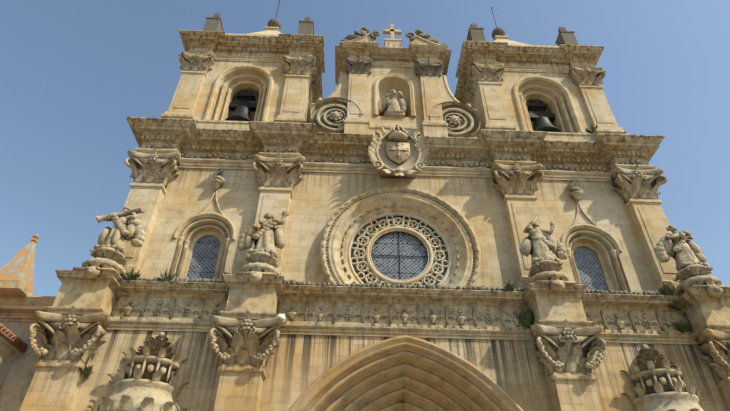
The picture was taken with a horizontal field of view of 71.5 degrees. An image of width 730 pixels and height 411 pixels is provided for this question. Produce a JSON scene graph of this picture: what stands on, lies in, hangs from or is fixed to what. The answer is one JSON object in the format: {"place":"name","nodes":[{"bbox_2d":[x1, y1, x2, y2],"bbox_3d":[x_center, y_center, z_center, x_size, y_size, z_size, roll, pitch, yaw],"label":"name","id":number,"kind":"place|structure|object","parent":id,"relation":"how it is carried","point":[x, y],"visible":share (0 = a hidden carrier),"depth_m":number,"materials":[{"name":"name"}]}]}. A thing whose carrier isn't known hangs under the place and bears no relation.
{"place":"outdoors","nodes":[
{"label":"outdoors","id":0,"kind":"place"},
{"bbox_2d":[0,336,20,389],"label":"annex wall","id":1,"kind":"structure","parent":0,"point":[9,353],"depth_m":18.51,"materials":[{"name":"beige stone"}]},
{"bbox_2d":[0,323,27,352],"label":"roof tiles","id":2,"kind":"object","parent":1,"relation":"on","point":[12,339],"depth_m":18.45,"materials":[{"name":"tile"}]},
{"bbox_2d":[0,321,42,410],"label":"wing wall","id":3,"kind":"structure","parent":0,"point":[17,381],"depth_m":18.71,"materials":[{"name":"beige stone"}]},
{"bbox_2d":[0,234,38,295],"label":"spire","id":4,"kind":"structure","parent":3,"relation":"on","point":[18,267],"depth_m":20.73,"materials":[{"name":"stone"}]},
{"bbox_2d":[0,283,55,321],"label":"wing cornice","id":5,"kind":"structure","parent":3,"relation":"attached to","point":[19,302],"depth_m":19.93,"materials":[{"name":"beige stone"}]},
{"bbox_2d":[0,0,729,295],"label":"sky","id":6,"kind":"structure","parent":0,"point":[72,72],"materials":[{"name":"blue"}]},
{"bbox_3d":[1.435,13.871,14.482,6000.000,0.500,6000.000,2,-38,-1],"label":"ground","id":7,"kind":"structure","parent":0,"visible":0},
{"bbox_2d":[74,168,727,410],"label":"facade wall","id":8,"kind":"structure","parent":7,"relation":"on","point":[296,366],"depth_m":23.07,"materials":[{"name":"stone"}]},
{"bbox_2d":[87,331,188,410],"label":"niche canopy","id":9,"kind":"object","parent":8,"relation":"attached to","point":[148,379],"visible":1,"depth_m":17.74,"materials":[{"name":"stone"}]},
{"bbox_2d":[170,189,235,279],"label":"window surround","id":10,"kind":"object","parent":8,"relation":"attached to","point":[224,252],"depth_m":23.91,"materials":[{"name":"stone"}]},
{"bbox_2d":[186,235,220,279],"bbox_3d":[-7.537,3.131,23.331,1.400,4.400,0.020,2,-38,-1],"label":"window glass","id":11,"kind":"object","parent":8,"relation":"attached to","point":[204,258],"visible":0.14,"depth_m":23.83,"materials":[{"name":"glass"}]},
{"bbox_2d":[211,166,224,189],"bbox_3d":[-7.443,-1.394,25.692,0.600,1.546,0.574,25,-44,-28],"label":"finial","id":12,"kind":"object","parent":8,"relation":"attached to","point":[217,181],"visible":1,"depth_m":25.44,"materials":[{"name":"stone"}]},
{"bbox_2d":[161,26,324,129],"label":"tower","id":13,"kind":"structure","parent":8,"relation":"on","point":[244,62],"depth_m":31.35,"materials":[{"name":"stone"}]},
{"bbox_2d":[225,106,250,120],"bbox_3d":[-7.357,-5.202,30.207,1.822,1.601,1.822,2,-38,-1],"label":"bell","id":14,"kind":"object","parent":13,"relation":"attached to","point":[241,113],"visible":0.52,"depth_m":29.48,"materials":[{"name":"grey metal"}]},
{"bbox_2d":[229,89,256,111],"bbox_3d":[-7.351,-5.616,30.529,2.000,3.951,0.400,2,-38,-1],"label":"headstock","id":15,"kind":"object","parent":13,"relation":"attached to","point":[244,97],"visible":0.42,"depth_m":30.84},
{"bbox_2d":[178,49,317,89],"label":"pilaster capitals","id":16,"kind":"object","parent":13,"relation":"attached to","point":[299,65],"visible":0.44,"depth_m":31.26,"materials":[{"name":"stone"}]},
{"bbox_2d":[202,13,313,34],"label":"rooftop finials","id":17,"kind":"object","parent":13,"relation":"on","point":[306,24],"visible":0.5,"depth_m":34.68,"materials":[{"name":"beige stone"}]},
{"bbox_2d":[19,353,729,410],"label":"pilasters","id":18,"kind":"object","parent":8,"relation":"attached to","point":[55,385],"visible":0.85,"depth_m":18.05,"materials":[{"name":"stone"}]},
{"bbox_2d":[79,123,691,374],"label":"plants","id":19,"kind":"object","parent":8,"relation":"attached to","point":[527,317],"visible":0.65,"depth_m":20.50,"materials":[{"name":"green plant"}]},
{"bbox_2d":[45,269,729,344],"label":"entablature","id":20,"kind":"structure","parent":8,"relation":"attached to","point":[573,304],"depth_m":20.32,"materials":[{"name":"stone"}]},
{"bbox_2d":[73,207,145,278],"bbox_3d":[-10.586,1.635,21.356,2.273,4.006,1.922,2,-38,-1],"label":"fortitude statue","id":21,"kind":"object","parent":20,"relation":"on","point":[107,251],"visible":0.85,"depth_m":21.39,"materials":[{"name":"stone"}]},
{"bbox_2d":[236,211,288,283],"bbox_3d":[-4.431,1.852,21.474,2.091,4.058,1.910,2,-38,-1],"label":"prudence statue","id":22,"kind":"object","parent":20,"relation":"on","point":[266,237],"visible":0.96,"depth_m":21.52,"materials":[{"name":"stone"}]},
{"bbox_2d":[277,314,285,322],"bbox_3d":[-3.226,4.425,19.572,0.360,0.390,0.700,2,-38,-1],"label":"floodlight","id":23,"kind":"object","parent":20,"relation":"attached to","point":[281,315],"visible":0.54,"depth_m":19.36,"materials":[{"name":"white"}]},
{"bbox_2d":[28,305,729,380],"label":"capitals","id":24,"kind":"object","parent":20,"relation":"attached to","point":[246,341],"visible":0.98,"depth_m":18.84,"materials":[{"name":"stone"}]},
{"bbox_2d":[110,297,692,331],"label":"frieze reliefs","id":25,"kind":"object","parent":20,"relation":"attached to","point":[460,318],"visible":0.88,"depth_m":20.52,"materials":[{"name":"stone"}]},
{"bbox_2d":[120,274,682,300],"bbox_3d":[1.572,3.354,20.854,23.504,0.640,0.398,2,-38,-1],"label":"ledge cresting","id":26,"kind":"object","parent":20,"relation":"on","point":[172,281],"visible":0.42,"depth_m":20.76,"materials":[{"name":"stone"}]},
{"bbox_2d":[519,217,575,292],"bbox_3d":[7.763,2.216,21.734,2.089,4.028,1.924,2,-38,-1],"label":"justice statue","id":27,"kind":"object","parent":20,"relation":"on","point":[541,247],"visible":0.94,"depth_m":21.66,"materials":[{"name":"stone"}]},
{"bbox_2d":[654,225,729,296],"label":"temperance statue","id":28,"kind":"object","parent":20,"relation":"on","point":[687,256],"visible":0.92,"depth_m":21.71,"materials":[{"name":"stone"}]},
{"bbox_2d":[126,117,664,181],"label":"cornice","id":29,"kind":"structure","parent":8,"relation":"attached to","point":[490,146],"depth_m":26.75,"materials":[{"name":"stone"}]},
{"bbox_2d":[311,71,343,131],"bbox_3d":[-2.244,-5.700,29.920,1.857,6.560,0.530,2,-38,-1],"label":"gable scroll","id":30,"kind":"object","parent":29,"relation":"on","point":[338,91],"visible":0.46,"depth_m":30.67,"materials":[{"name":"stone"}]},
{"bbox_2d":[146,143,640,171],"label":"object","id":31,"kind":"object","parent":29,"relation":"attached to","point":[431,163],"visible":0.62,"depth_m":26.75,"materials":[{"name":"stone"}]},
{"bbox_2d":[335,33,452,136],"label":"gable","id":32,"kind":"structure","parent":29,"relation":"on","point":[393,66],"depth_m":31.10,"materials":[{"name":"stone"}]},
{"bbox_2d":[309,97,360,132],"bbox_3d":[-1.672,-5.170,29.115,3.052,3.301,0.546,2,-38,-1],"label":"volute","id":33,"kind":"object","parent":32,"relation":"attached to","point":[327,115],"visible":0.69,"depth_m":29.06,"materials":[{"name":"stone"}]},
{"bbox_2d":[383,24,401,38],"bbox_3d":[1.827,-11.485,34.040,1.240,2.150,0.240,2,-38,-1],"label":"gable cross","id":34,"kind":"object","parent":32,"relation":"on","point":[392,31],"visible":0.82,"depth_m":34.13,"materials":[{"name":"stone"}]},
{"bbox_2d":[340,27,445,78],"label":"gable carvings","id":35,"kind":"object","parent":32,"relation":"attached to","point":[359,66],"visible":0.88,"depth_m":31.62,"materials":[{"name":"stone"}]},
{"bbox_2d":[378,89,407,116],"bbox_3d":[1.614,-6.072,30.388,1.870,2.715,1.022,2,-38,-1],"label":"niche virgin statue","id":36,"kind":"object","parent":32,"relation":"attached to","point":[393,103],"visible":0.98,"depth_m":30.07,"materials":[{"name":"stone"}]},
{"bbox_2d":[432,101,479,136],"bbox_3d":[5.123,-4.917,29.227,3.052,3.204,0.545,2,-38,-1],"label":"volute","id":37,"kind":"object","parent":32,"relation":"attached to","point":[461,119],"visible":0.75,"depth_m":29.23,"materials":[{"name":"stone"}]},
{"bbox_2d":[443,75,476,137],"bbox_3d":[5.695,-5.450,30.085,1.857,6.560,0.530,2,-38,-1],"label":"gable scroll","id":38,"kind":"object","parent":32,"relation":"attached to","point":[449,96],"visible":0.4,"depth_m":30.80,"materials":[{"name":"stone"}]},
{"bbox_2d":[124,148,666,203],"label":"capitals","id":39,"kind":"object","parent":29,"relation":"attached to","point":[516,179],"visible":0.98,"depth_m":25.53,"materials":[{"name":"stone"}]},
{"bbox_2d":[368,124,429,178],"bbox_3d":[1.711,-2.712,26.368,3.186,3.920,1.562,2,-38,-1],"label":"coat of arms","id":40,"kind":"object","parent":29,"relation":"attached to","point":[403,153],"visible":1,"depth_m":26.13},
{"bbox_2d":[120,182,680,292],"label":"pilasters","id":41,"kind":"object","parent":8,"relation":"attached to","point":[651,224],"visible":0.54,"depth_m":24.20,"materials":[{"name":"stone"}]},
{"bbox_2d":[320,187,480,288],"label":"rose window mouldings","id":42,"kind":"object","parent":8,"relation":"attached to","point":[357,209],"visible":0.48,"depth_m":24.21,"materials":[{"name":"beige stone"}]},
{"bbox_2d":[347,212,451,287],"bbox_3d":[1.609,2.295,23.671,4.876,4.876,0.200,2,-38,-1],"label":"rose window frame","id":43,"kind":"object","parent":42,"relation":"attached to","point":[375,272],"visible":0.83,"depth_m":23.82,"materials":[{"name":"beige stone"}]},
{"bbox_2d":[351,216,447,286],"bbox_3d":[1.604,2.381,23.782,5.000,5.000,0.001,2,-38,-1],"label":"rose window tracery","id":44,"kind":"object","parent":43,"relation":"in","point":[408,246],"visible":0.31,"depth_m":23.86,"materials":[{"name":"beige stone"}]},
{"bbox_2d":[372,231,427,279],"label":"window bars","id":45,"kind":"object","parent":44,"relation":"attached to","point":[399,255],"visible":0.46,"depth_m":23.75,"materials":[{"name":"black metal"}]},
{"bbox_2d":[321,187,479,286],"bbox_3d":[1.630,2.035,23.343,7.251,7.235,0.489,2,-38,-1],"label":"rose window carving","id":46,"kind":"object","parent":42,"relation":"attached to","point":[324,260],"visible":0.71,"depth_m":23.91},
{"bbox_2d":[288,335,523,410],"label":"portal archivolts","id":47,"kind":"object","parent":8,"relation":"attached to","point":[405,373],"visible":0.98,"depth_m":19.47,"materials":[{"name":"stone"}]},
{"bbox_2d":[454,35,626,141],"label":"tower","id":48,"kind":"structure","parent":8,"relation":"on","point":[536,72],"depth_m":31.71,"materials":[{"name":"stone"}]},
{"bbox_2d":[466,23,578,45],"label":"rooftop finials","id":49,"kind":"object","parent":48,"relation":"on","point":[476,33],"visible":0.46,"depth_m":35.08,"materials":[{"name":"beige stone"}]},
{"bbox_2d":[465,60,605,96],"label":"pilaster capitals","id":50,"kind":"object","parent":48,"relation":"attached to","point":[578,76],"visible":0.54,"depth_m":31.66,"materials":[{"name":"stone"}]},
{"bbox_2d":[527,100,555,121],"bbox_3d":[10.756,-5.046,30.906,2.000,3.951,0.400,2,-38,-1],"label":"headstock","id":51,"kind":"object","parent":48,"relation":"attached to","point":[539,108],"visible":0.46,"depth_m":31.39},
{"bbox_2d":[534,116,560,131],"bbox_3d":[10.750,-4.631,30.584,1.822,1.601,1.822,2,-38,-1],"label":"bell","id":52,"kind":"object","parent":48,"relation":"attached to","point":[542,123],"visible":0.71,"depth_m":29.92,"materials":[{"name":"grey metal"}]},
{"bbox_2d":[569,178,582,201],"bbox_3d":[10.786,-0.817,26.067,0.600,1.537,0.577,26,-44,-29],"label":"finial","id":53,"kind":"object","parent":8,"relation":"attached to","point":[576,193],"visible":1,"depth_m":25.83,"materials":[{"name":"stone"}]},
{"bbox_2d":[573,247,608,291],"bbox_3d":[10.690,3.705,23.710,1.400,4.400,0.020,2,-38,-1],"label":"window glass","id":54,"kind":"object","parent":8,"relation":"attached to","point":[589,269],"visible":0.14,"depth_m":24.21,"materials":[{"name":"glass"}]},
{"bbox_2d":[560,200,628,291],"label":"window surround","id":55,"kind":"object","parent":8,"relation":"attached to","point":[607,254],"depth_m":24.33,"materials":[{"name":"stone"}]},
{"bbox_2d":[620,344,715,410],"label":"carved ornament","id":56,"kind":"object","parent":8,"relation":"attached to","point":[659,387],"visible":0.98,"depth_m":18.52,"materials":[{"name":"stone"}]}
]}

